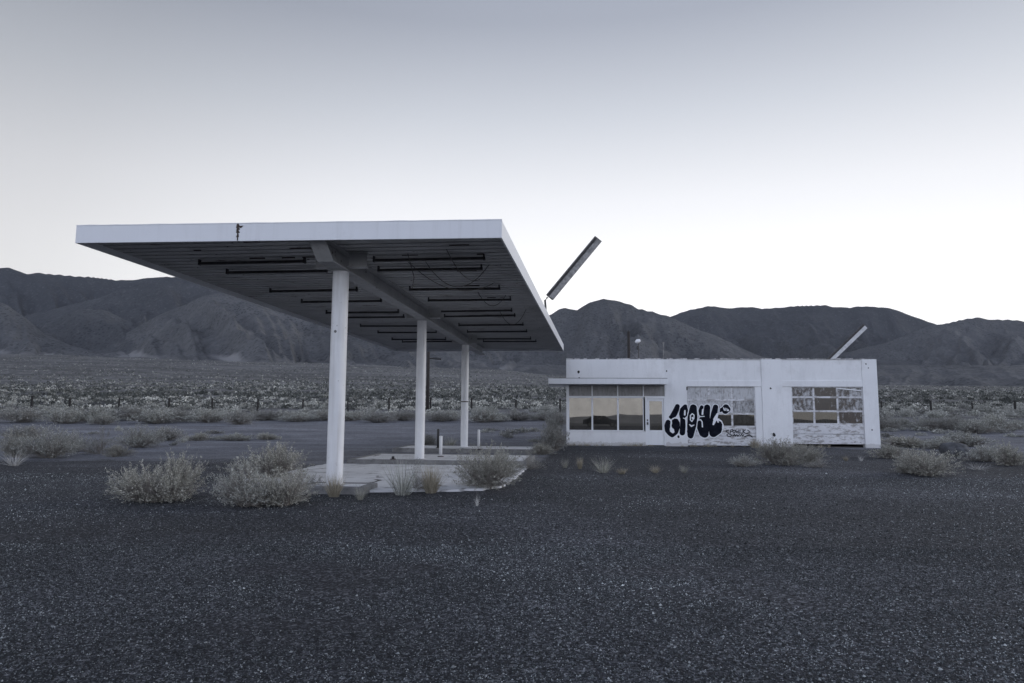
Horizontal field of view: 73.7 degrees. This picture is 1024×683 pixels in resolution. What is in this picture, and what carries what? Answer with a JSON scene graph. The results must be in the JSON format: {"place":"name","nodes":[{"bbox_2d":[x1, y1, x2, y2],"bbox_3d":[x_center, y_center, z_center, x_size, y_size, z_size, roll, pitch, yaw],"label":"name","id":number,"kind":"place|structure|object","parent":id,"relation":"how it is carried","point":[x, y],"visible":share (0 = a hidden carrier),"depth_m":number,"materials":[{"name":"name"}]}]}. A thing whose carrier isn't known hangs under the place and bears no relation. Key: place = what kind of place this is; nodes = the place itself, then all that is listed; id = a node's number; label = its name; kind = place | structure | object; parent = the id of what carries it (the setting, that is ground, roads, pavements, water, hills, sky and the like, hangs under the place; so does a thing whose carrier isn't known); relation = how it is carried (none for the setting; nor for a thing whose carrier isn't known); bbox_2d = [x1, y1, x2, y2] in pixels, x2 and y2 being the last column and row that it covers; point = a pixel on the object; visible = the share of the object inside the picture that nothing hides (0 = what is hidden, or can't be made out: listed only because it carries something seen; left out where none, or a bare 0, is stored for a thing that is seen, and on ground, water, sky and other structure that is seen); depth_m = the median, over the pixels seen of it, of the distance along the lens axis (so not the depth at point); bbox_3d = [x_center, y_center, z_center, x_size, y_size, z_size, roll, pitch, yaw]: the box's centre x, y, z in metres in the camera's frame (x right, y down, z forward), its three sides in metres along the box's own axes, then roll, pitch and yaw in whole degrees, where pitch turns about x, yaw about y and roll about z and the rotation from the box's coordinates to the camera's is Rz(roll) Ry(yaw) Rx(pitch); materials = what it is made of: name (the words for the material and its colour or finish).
{"place":"outdoors","nodes":[
{"label":"outdoors","id":0,"kind":"place"},
{"bbox_2d":[0,354,1023,682],"bbox_3d":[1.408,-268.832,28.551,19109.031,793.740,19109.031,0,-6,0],"label":"ground","id":1,"kind":"structure","parent":0,"point":[332,576],"depth_m":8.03,"materials":[{"name":"gravel"}]},
{"bbox_2d":[0,448,29,465],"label":"grass tuft","id":2,"kind":"object","parent":1,"relation":"on","point":[13,463],"visible":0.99,"depth_m":20.01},
{"bbox_2d":[0,429,40,457],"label":"desert shrub","id":3,"kind":"object","parent":1,"relation":"on","point":[3,446],"visible":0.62,"depth_m":23.67,"materials":[{"name":"green plant"}]},
{"bbox_2d":[0,424,48,438],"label":"desert shrub","id":4,"kind":"object","parent":1,"relation":"on","point":[29,430],"visible":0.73,"depth_m":38.40,"materials":[{"name":"grey plant"}]},
{"bbox_2d":[0,406,49,422],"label":"desert shrub","id":5,"kind":"object","parent":1,"relation":"on","point":[26,415],"visible":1,"depth_m":55.16,"materials":[{"name":"grey plant"}]},
{"bbox_2d":[4,423,87,458],"bbox_3d":[-16.114,3.382,23.689,2.319,1.383,2.649,3,-6,-20],"label":"desert shrub","id":6,"kind":"object","parent":1,"relation":"on","point":[44,448],"visible":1,"depth_m":23.42,"materials":[{"name":"green plant"}]},
{"bbox_2d":[35,406,90,422],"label":"desert shrub","id":7,"kind":"object","parent":1,"relation":"on","point":[69,417],"visible":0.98,"depth_m":53.80,"materials":[{"name":"green plant"}]},
{"bbox_2d":[55,429,90,451],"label":"desert shrub","id":8,"kind":"object","parent":1,"relation":"on","point":[75,438],"visible":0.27,"depth_m":27.86,"materials":[{"name":"green plant"}]},
{"bbox_2d":[53,404,128,420],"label":"desert shrub","id":9,"kind":"object","parent":1,"relation":"on","point":[93,412],"visible":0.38,"depth_m":57.07,"materials":[{"name":"green plant"}]},
{"bbox_2d":[71,423,133,454],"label":"desert shrub","id":10,"kind":"object","parent":1,"relation":"on","point":[95,448],"visible":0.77,"depth_m":25.99,"materials":[{"name":"grey plant"}]},
{"bbox_2d":[84,412,121,424],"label":"desert shrub","id":11,"kind":"object","parent":1,"relation":"on","point":[104,419],"visible":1,"depth_m":52.65,"materials":[{"name":"green plant"}]},
{"bbox_2d":[103,444,138,456],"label":"desert shrub","id":12,"kind":"object","parent":1,"relation":"on","point":[114,451],"visible":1,"depth_m":24.83,"materials":[{"name":"green plant"}]},
{"bbox_2d":[109,404,146,420],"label":"desert shrub","id":13,"kind":"object","parent":1,"relation":"on","point":[128,413],"visible":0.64,"depth_m":58.47,"materials":[{"name":"grey plant"}]},
{"bbox_2d":[106,421,172,447],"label":"desert shrub","id":14,"kind":"object","parent":1,"relation":"on","point":[141,440],"visible":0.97,"depth_m":30.86,"materials":[{"name":"green plant"}]},
{"bbox_2d":[100,459,195,502],"bbox_3d":[-6.531,2.503,12.273,1.622,0.810,1.715,3,-7,-23],"label":"desert shrub","id":15,"kind":"object","parent":1,"relation":"on","point":[145,493],"visible":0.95,"depth_m":12.06,"materials":[{"name":"green plant"}]},
{"bbox_2d":[126,408,187,423],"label":"desert shrub","id":16,"kind":"object","parent":1,"relation":"on","point":[152,416],"visible":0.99,"depth_m":54.47,"materials":[{"name":"green plant"}]},
{"bbox_2d":[149,425,188,440],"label":"desert shrub","id":17,"kind":"object","parent":1,"relation":"on","point":[176,434],"visible":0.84,"depth_m":38.06,"materials":[{"name":"grey plant"}]},
{"bbox_2d":[139,444,208,502],"bbox_3d":[-6.267,2.424,12.604,1.289,1.058,1.266,-1,-6,11],"label":"desert shrub","id":18,"kind":"object","parent":1,"relation":"on","point":[178,469],"visible":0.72,"depth_m":12.52,"materials":[{"name":"green plant"}]},
{"bbox_2d":[166,407,198,421],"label":"desert shrub","id":19,"kind":"object","parent":1,"relation":"on","point":[181,413],"visible":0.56,"depth_m":57.37,"materials":[{"name":"grey plant"}]},
{"bbox_2d":[181,431,213,440],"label":"desert shrub","id":20,"kind":"object","parent":1,"relation":"on","point":[198,436],"visible":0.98,"depth_m":38.29,"materials":[{"name":"green plant"}]},
{"bbox_2d":[183,407,230,422],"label":"desert shrub","id":21,"kind":"object","parent":1,"relation":"on","point":[205,416],"visible":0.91,"depth_m":55.94,"materials":[{"name":"green plant"}]},
{"bbox_2d":[213,433,249,440],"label":"desert shrub","id":22,"kind":"object","parent":1,"relation":"on","point":[230,437],"visible":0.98,"depth_m":38.43,"materials":[{"name":"green plant"}]},
{"bbox_2d":[224,410,260,424],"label":"desert shrub","id":23,"kind":"object","parent":1,"relation":"on","point":[237,417],"visible":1,"depth_m":53.24,"materials":[{"name":"grey plant"}]},
{"bbox_2d":[206,453,285,509],"bbox_3d":[-4.562,2.388,11.877,1.450,0.985,1.269,-3,-7,32],"label":"desert shrub","id":24,"kind":"object","parent":1,"relation":"on","point":[234,495],"visible":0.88,"depth_m":11.69,"materials":[{"name":"green plant"}]},
{"bbox_2d":[244,409,289,419],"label":"desert shrub","id":25,"kind":"object","parent":1,"relation":"on","point":[264,415],"visible":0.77,"depth_m":59.96,"materials":[{"name":"grey plant"}]},
{"bbox_2d":[254,431,281,439],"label":"desert shrub","id":26,"kind":"object","parent":1,"relation":"on","point":[264,436],"visible":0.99,"depth_m":39.70,"materials":[{"name":"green plant"}]},
{"bbox_2d":[223,437,312,478],"bbox_3d":[-5.755,2.847,16.726,1.976,1.083,2.012,0,-6,2],"label":"desert shrub","id":27,"kind":"object","parent":1,"relation":"on","point":[279,460],"visible":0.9,"depth_m":16.34,"materials":[{"name":"green plant"}]},
{"bbox_2d":[240,463,317,505],"bbox_3d":[-3.977,2.495,11.909,1.199,0.772,1.135,0,-6,1],"label":"desert shrub","id":28,"kind":"object","parent":1,"relation":"on","point":[288,491],"visible":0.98,"depth_m":11.76,"materials":[{"name":"green plant"}]},
{"bbox_2d":[273,410,319,421],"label":"desert shrub","id":29,"kind":"object","parent":1,"relation":"on","point":[296,417],"visible":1,"depth_m":58.19,"materials":[{"name":"green plant"}]},
{"bbox_2d":[278,453,323,490],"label":"desert shrub","id":30,"kind":"object","parent":1,"relation":"on","point":[310,479],"visible":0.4,"depth_m":13.83,"materials":[{"name":"grey plant"}]},
{"bbox_2d":[304,408,327,420],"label":"desert shrub","id":31,"kind":"object","parent":1,"relation":"on","point":[323,414],"visible":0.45,"depth_m":60.48,"materials":[{"name":"green plant"}]},
{"bbox_2d":[320,472,345,496],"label":"grass tuft","id":32,"kind":"object","parent":1,"relation":"on","point":[335,492],"visible":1,"depth_m":13.08,"materials":[{"name":"plant"}]},
{"bbox_2d":[295,482,377,494],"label":"pump island","id":33,"kind":"structure","parent":1,"relation":"on","point":[349,489],"depth_m":13.63,"materials":[{"name":"concrete"}]},
{"bbox_2d":[345,409,370,420],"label":"desert shrub","id":34,"kind":"object","parent":1,"relation":"on","point":[350,416],"visible":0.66,"depth_m":60.65,"materials":[{"name":"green plant"}]},
{"bbox_2d":[352,483,369,499],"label":"grass tuft","id":35,"kind":"object","parent":1,"relation":"on","point":[360,497],"visible":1,"depth_m":12.65,"materials":[{"name":"beige plant"}]},
{"bbox_2d":[359,411,398,422],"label":"desert shrub","id":36,"kind":"object","parent":1,"relation":"on","point":[376,417],"visible":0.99,"depth_m":57.33,"materials":[{"name":"grey plant"}]},
{"bbox_2d":[244,464,527,491],"bbox_3d":[-2.972,3.522,17.423,6.318,0.245,7.089,0,-6,6],"label":"forecourt pad","id":37,"kind":"object","parent":1,"relation":"on","point":[368,473],"visible":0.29,"depth_m":17.19,"materials":[{"name":"concrete"}]},
{"bbox_2d":[384,409,414,420],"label":"desert shrub","id":38,"kind":"object","parent":1,"relation":"on","point":[402,416],"visible":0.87,"depth_m":60.29,"materials":[{"name":"grey plant"}]},
{"bbox_2d":[380,454,422,495],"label":"grass tuft","id":39,"kind":"object","parent":1,"relation":"on","point":[401,489],"visible":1,"depth_m":13.44,"materials":[{"name":"beige plant"}]},
{"bbox_2d":[398,461,439,491],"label":"desert shrub","id":40,"kind":"object","parent":1,"relation":"on","point":[416,484],"visible":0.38,"depth_m":14.22,"materials":[{"name":"grey plant"}]},
{"bbox_2d":[424,434,436,444],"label":"desert shrub","id":41,"kind":"object","parent":1,"relation":"on","point":[428,440],"visible":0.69,"depth_m":33.98,"materials":[{"name":"green plant"}]},
{"bbox_2d":[418,460,446,492],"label":"grass tuft","id":42,"kind":"object","parent":1,"relation":"on","point":[429,486],"visible":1,"depth_m":13.79,"materials":[{"name":"plant"}]},
{"bbox_2d":[426,351,440,411],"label":"utility pole","id":43,"kind":"object","parent":1,"relation":"on","point":[428,378],"visible":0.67,"depth_m":77.87,"materials":[{"name":"brown wood"}]},
{"bbox_2d":[425,411,455,421],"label":"desert shrub","id":44,"kind":"object","parent":1,"relation":"on","point":[436,416],"visible":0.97,"depth_m":59.09,"materials":[{"name":"grey plant"}]},
{"bbox_2d":[347,453,534,465],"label":"pump island","id":45,"kind":"structure","parent":1,"relation":"on","point":[381,458],"depth_m":21.59,"materials":[{"name":"concrete"}]},
{"bbox_2d":[437,436,443,456],"bbox_3d":[-2.393,3.520,22.935,0.209,0.698,0.209,0,-6,0],"label":"pipe bollard","id":46,"kind":"object","parent":45,"relation":"on","point":[440,445],"visible":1,"depth_m":22.89,"materials":[{"name":"metal"}]},
{"bbox_2d":[442,409,460,420],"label":"desert shrub","id":47,"kind":"object","parent":1,"relation":"on","point":[454,413],"visible":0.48,"depth_m":60.49,"materials":[{"name":"green plant"}]},
{"bbox_2d":[392,445,534,453],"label":"pump island","id":48,"kind":"structure","parent":1,"relation":"on","point":[453,448],"depth_m":28.24,"materials":[{"name":"concrete"}]},
{"bbox_2d":[75,219,563,484],"bbox_3d":[-2.958,1.461,24.354,8.970,5.127,23.473,0,-6,6],"label":"gas station canopy","id":49,"kind":"object","parent":48,"relation":"on","point":[422,287],"visible":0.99,"depth_m":16.06,"materials":[{"name":"metal"}]},
{"bbox_2d":[544,236,601,309],"bbox_3d":[2.236,-2.420,25.018,2.125,2.961,0.138,0,-6,0],"label":"strip light","id":50,"kind":"object","parent":49,"relation":"on","point":[572,269],"visible":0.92,"depth_m":25.00,"materials":[{"name":"metal"}]},
{"bbox_2d":[445,438,522,490],"bbox_3d":[-0.574,2.641,14.681,1.760,1.103,1.860,0,-6,4],"label":"desert shrub","id":51,"kind":"object","parent":1,"relation":"on","point":[497,469],"visible":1,"depth_m":14.43,"materials":[{"name":"green plant"}]},
{"bbox_2d":[468,406,503,422],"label":"desert shrub","id":52,"kind":"object","parent":1,"relation":"on","point":[479,416],"visible":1,"depth_m":57.70,"materials":[{"name":"green plant"}]},
{"bbox_2d":[491,412,512,421],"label":"desert shrub","id":53,"kind":"object","parent":1,"relation":"on","point":[504,416],"visible":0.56,"depth_m":59.31,"materials":[{"name":"green plant"}]},
{"bbox_2d":[494,447,524,474],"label":"desert shrub","id":54,"kind":"object","parent":1,"relation":"on","point":[511,458],"visible":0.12,"depth_m":17.43,"materials":[{"name":"green plant"}]},
{"bbox_2d":[0,353,1023,412],"bbox_3d":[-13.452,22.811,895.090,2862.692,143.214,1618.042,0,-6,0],"label":"scrub field","id":55,"kind":"structure","parent":1,"relation":"on","point":[219,402],"depth_m":197.38,"materials":[{"name":"plant"}]},
{"bbox_2d":[504,410,538,420],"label":"desert shrub","id":56,"kind":"object","parent":1,"relation":"on","point":[519,417],"visible":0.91,"depth_m":60.95,"materials":[{"name":"grey plant"}]},
{"bbox_2d":[30,396,1023,411],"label":"wire fence","id":57,"kind":"object","parent":1,"relation":"on","point":[471,405],"visible":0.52,"depth_m":79.58,"materials":[{"name":"brown wood"}]},
{"bbox_2d":[513,447,546,469],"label":"desert shrub","id":58,"kind":"object","parent":1,"relation":"on","point":[532,465],"visible":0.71,"depth_m":19.87,"materials":[{"name":"grey plant"}]},
{"bbox_2d":[530,409,553,420],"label":"desert shrub","id":59,"kind":"object","parent":1,"relation":"on","point":[542,414],"visible":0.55,"depth_m":60.95,"materials":[{"name":"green plant"}]},
{"bbox_2d":[531,440,556,454],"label":"desert shrub","id":60,"kind":"object","parent":1,"relation":"on","point":[540,449],"visible":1,"depth_m":27.11,"materials":[{"name":"grey plant"}]},
{"bbox_2d":[536,424,569,450],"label":"desert shrub","id":61,"kind":"object","parent":1,"relation":"on","point":[556,442],"visible":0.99,"depth_m":30.23,"materials":[{"name":"grey plant"}]},
{"bbox_2d":[542,416,563,435],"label":"desert shrub","id":62,"kind":"object","parent":1,"relation":"on","point":[549,424],"visible":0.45,"depth_m":43.19,"materials":[{"name":"green plant"}]},
{"bbox_2d":[545,409,565,425],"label":"desert shrub","id":63,"kind":"object","parent":1,"relation":"on","point":[560,416],"visible":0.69,"depth_m":54.12,"materials":[{"name":"grey plant"}]},
{"bbox_2d":[590,457,616,472],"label":"grass tuft","id":64,"kind":"object","parent":1,"relation":"on","point":[603,469],"visible":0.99,"depth_m":18.75,"materials":[{"name":"beige plant"}]},
{"bbox_2d":[569,442,839,447],"bbox_3d":[9.615,5.213,34.646,13.801,0.292,0.913,0,-6,4],"label":"grass fringe","id":65,"kind":"object","parent":1,"relation":"on","point":[732,445],"depth_m":34.76,"materials":[{"name":"plant"}]},
{"bbox_2d":[548,339,880,447],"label":"garage building","id":66,"kind":"structure","parent":1,"relation":"on","point":[741,402],"depth_m":35.05,"materials":[{"name":"white paint"}]},
{"bbox_2d":[568,397,591,429],"bbox_3d":[3.553,3.762,35.492,1.230,1.751,0.070,0,-6,4],"label":"window","id":67,"kind":"structure","parent":66,"relation":"in","point":[579,408],"depth_m":35.49,"materials":[{"name":"glass"}]},
{"bbox_2d":[592,397,617,429],"bbox_3d":[4.826,3.759,35.407,1.321,1.751,0.070,0,-6,4],"label":"window","id":68,"kind":"structure","parent":66,"relation":"in","point":[604,409],"depth_m":35.41,"materials":[{"name":"glass"}]},
{"bbox_2d":[618,397,643,430],"bbox_3d":[6.144,3.757,35.318,1.320,1.751,0.070,0,-6,4],"label":"window","id":69,"kind":"structure","parent":66,"relation":"in","point":[630,409],"depth_m":35.32,"materials":[{"name":"glass"}]},
{"bbox_2d":[627,330,637,358],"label":"utility pole","id":70,"kind":"object","parent":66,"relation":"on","point":[628,344],"visible":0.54,"depth_m":78.31,"materials":[{"name":"grey wood"}]},
{"bbox_2d":[647,399,663,444],"bbox_3d":[7.376,4.144,35.184,0.877,2.367,0.122,0,-6,0],"label":"door","id":71,"kind":"structure","parent":66,"relation":"in","point":[655,411],"depth_m":35.18,"materials":[{"name":"white paint"}]},
{"bbox_2d":[687,386,755,445],"bbox_3d":[10.735,3.823,35.059,3.455,3.013,0.060,0,-6,4],"label":"garage door","id":72,"kind":"structure","parent":66,"relation":"in","point":[720,416],"depth_m":35.04,"materials":[{"name":"paint"}]},
{"bbox_2d":[791,387,864,443],"bbox_3d":[16.041,3.753,34.700,3.518,2.893,0.080,0,-6,4],"label":"garage door","id":73,"kind":"structure","parent":66,"relation":"in","point":[821,415],"depth_m":34.70,"materials":[{"name":"paint"}]},
{"bbox_2d":[827,324,866,358],"bbox_3d":[18.274,0.306,37.207,2.296,2.580,0.138,0,-6,0],"label":"strip light","id":74,"kind":"object","parent":66,"relation":"on","point":[852,338],"visible":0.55,"depth_m":37.19,"materials":[{"name":"metal"}]},
{"bbox_2d":[726,452,762,466],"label":"desert shrub","id":75,"kind":"object","parent":1,"relation":"on","point":[741,462],"visible":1,"depth_m":21.40,"materials":[{"name":"grey plant"}]},
{"bbox_2d":[745,433,812,465],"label":"desert shrub","id":76,"kind":"object","parent":1,"relation":"on","point":[789,456],"visible":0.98,"depth_m":22.17,"materials":[{"name":"grey plant"}]},
{"bbox_2d":[791,442,830,462],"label":"desert shrub","id":77,"kind":"object","parent":1,"relation":"on","point":[811,456],"visible":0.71,"depth_m":22.82,"materials":[{"name":"grey plant"}]},
{"bbox_2d":[799,456,838,467],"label":"desert shrub","id":78,"kind":"object","parent":1,"relation":"on","point":[810,464],"visible":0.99,"depth_m":21.15,"materials":[{"name":"grey plant"}]},
{"bbox_2d":[864,443,904,458],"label":"desert shrub","id":79,"kind":"object","parent":1,"relation":"on","point":[885,451],"visible":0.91,"depth_m":25.80,"materials":[{"name":"grey plant"}]},
{"bbox_2d":[879,415,904,430],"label":"desert shrub","id":80,"kind":"object","parent":1,"relation":"on","point":[884,424],"visible":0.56,"depth_m":49.81,"materials":[{"name":"grey plant"}]},
{"bbox_2d":[887,416,914,426],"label":"desert shrub","id":81,"kind":"object","parent":1,"relation":"on","point":[905,421],"visible":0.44,"depth_m":53.81,"materials":[{"name":"grey plant"}]},
{"bbox_2d":[889,450,918,473],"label":"desert shrub","id":82,"kind":"object","parent":1,"relation":"on","point":[903,470],"visible":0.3,"depth_m":19.17,"materials":[{"name":"grey plant"}]},
{"bbox_2d":[880,434,935,447],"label":"desert shrub","id":83,"kind":"object","parent":1,"relation":"on","point":[904,442],"visible":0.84,"depth_m":34.83,"materials":[{"name":"grey plant"}]},
{"bbox_2d":[903,416,934,428],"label":"desert shrub","id":84,"kind":"object","parent":1,"relation":"on","point":[911,425],"visible":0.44,"depth_m":51.89,"materials":[{"name":"grey plant"}]},
{"bbox_2d":[908,425,931,430],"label":"scrub tuft","id":85,"kind":"object","parent":1,"relation":"on","point":[920,428],"visible":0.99,"depth_m":50.08,"materials":[{"name":"grey plant"}]},
{"bbox_2d":[891,443,965,476],"bbox_3d":[11.234,3.211,18.510,2.044,0.898,1.934,1,-6,-9],"label":"desert shrub","id":86,"kind":"object","parent":1,"relation":"on","point":[928,467],"visible":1,"depth_m":18.32,"materials":[{"name":"grey plant"}]},
{"bbox_2d":[920,411,951,417],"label":"brush clump","id":87,"kind":"object","parent":1,"relation":"on","point":[938,414],"visible":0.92,"depth_m":71.07,"materials":[{"name":"grey plant"}]},
{"bbox_2d":[915,416,960,430],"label":"desert shrub","id":88,"kind":"object","parent":1,"relation":"on","point":[942,423],"visible":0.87,"depth_m":49.81,"materials":[{"name":"grey plant"}]},
{"bbox_2d":[922,436,954,448],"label":"desert shrub","id":89,"kind":"object","parent":1,"relation":"on","point":[938,442],"visible":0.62,"depth_m":33.08,"materials":[{"name":"grey plant"}]},
{"bbox_2d":[929,428,954,433],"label":"scrub tuft","id":90,"kind":"object","parent":1,"relation":"on","point":[936,431],"visible":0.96,"depth_m":47.36,"materials":[{"name":"grey plant"}]},
{"bbox_2d":[936,405,961,412],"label":"brush clump","id":91,"kind":"object","parent":1,"relation":"on","point":[947,408],"visible":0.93,"depth_m":86.89,"materials":[{"name":"grey plant"}]},
{"bbox_2d":[939,415,969,425],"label":"desert shrub","id":92,"kind":"object","parent":1,"relation":"on","point":[957,418],"visible":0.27,"depth_m":53.19,"materials":[{"name":"grey plant"}]},
{"bbox_2d":[938,442,971,456],"bbox_3d":[17.730,4.437,27.311,1.178,0.818,0.932,0,-6,0],"label":"boulder","id":93,"kind":"object","parent":1,"relation":"on","point":[944,448],"visible":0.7,"depth_m":27.04,"materials":[{"name":"stone"}]},
{"bbox_2d":[929,431,999,446],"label":"desert shrub","id":94,"kind":"object","parent":1,"relation":"on","point":[966,439],"visible":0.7,"depth_m":36.15,"materials":[{"name":"grey plant"}]},
{"bbox_2d":[957,443,997,461],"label":"desert shrub","id":95,"kind":"object","parent":1,"relation":"on","point":[985,454],"visible":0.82,"depth_m":24.45,"materials":[{"name":"grey plant"}]},
{"bbox_2d":[946,418,1009,432],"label":"desert shrub","id":96,"kind":"object","parent":1,"relation":"on","point":[973,427],"visible":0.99,"depth_m":47.73,"materials":[{"name":"grey plant"}]},
{"bbox_2d":[970,411,1023,430],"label":"desert shrub","id":97,"kind":"object","parent":1,"relation":"on","point":[1000,421],"visible":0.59,"depth_m":49.68,"materials":[{"name":"grey plant"}]},
{"bbox_2d":[992,410,1022,417],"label":"brush clump","id":98,"kind":"object","parent":1,"relation":"on","point":[1012,414],"visible":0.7,"depth_m":71.47,"materials":[{"name":"grey plant"}]},
{"bbox_2d":[991,439,1023,465],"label":"desert shrub","id":99,"kind":"object","parent":1,"relation":"on","point":[1006,457],"visible":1,"depth_m":22.37,"materials":[{"name":"grey plant"}]},
{"bbox_2d":[1008,418,1023,429],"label":"desert shrub","id":100,"kind":"object","parent":1,"relation":"on","point":[1019,424],"visible":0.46,"depth_m":51.97,"materials":[{"name":"grey plant"}]},
{"bbox_2d":[0,268,1023,386],"bbox_3d":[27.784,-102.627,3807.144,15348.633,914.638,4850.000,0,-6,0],"label":"hills","id":101,"kind":"structure","parent":0,"point":[153,318],"depth_m":2793.68,"materials":[{"name":"stone"}]},
{"bbox_2d":[0,0,1023,324],"label":"sky","id":102,"kind":"structure","parent":0,"point":[762,154],"materials":[{"name":"white"}]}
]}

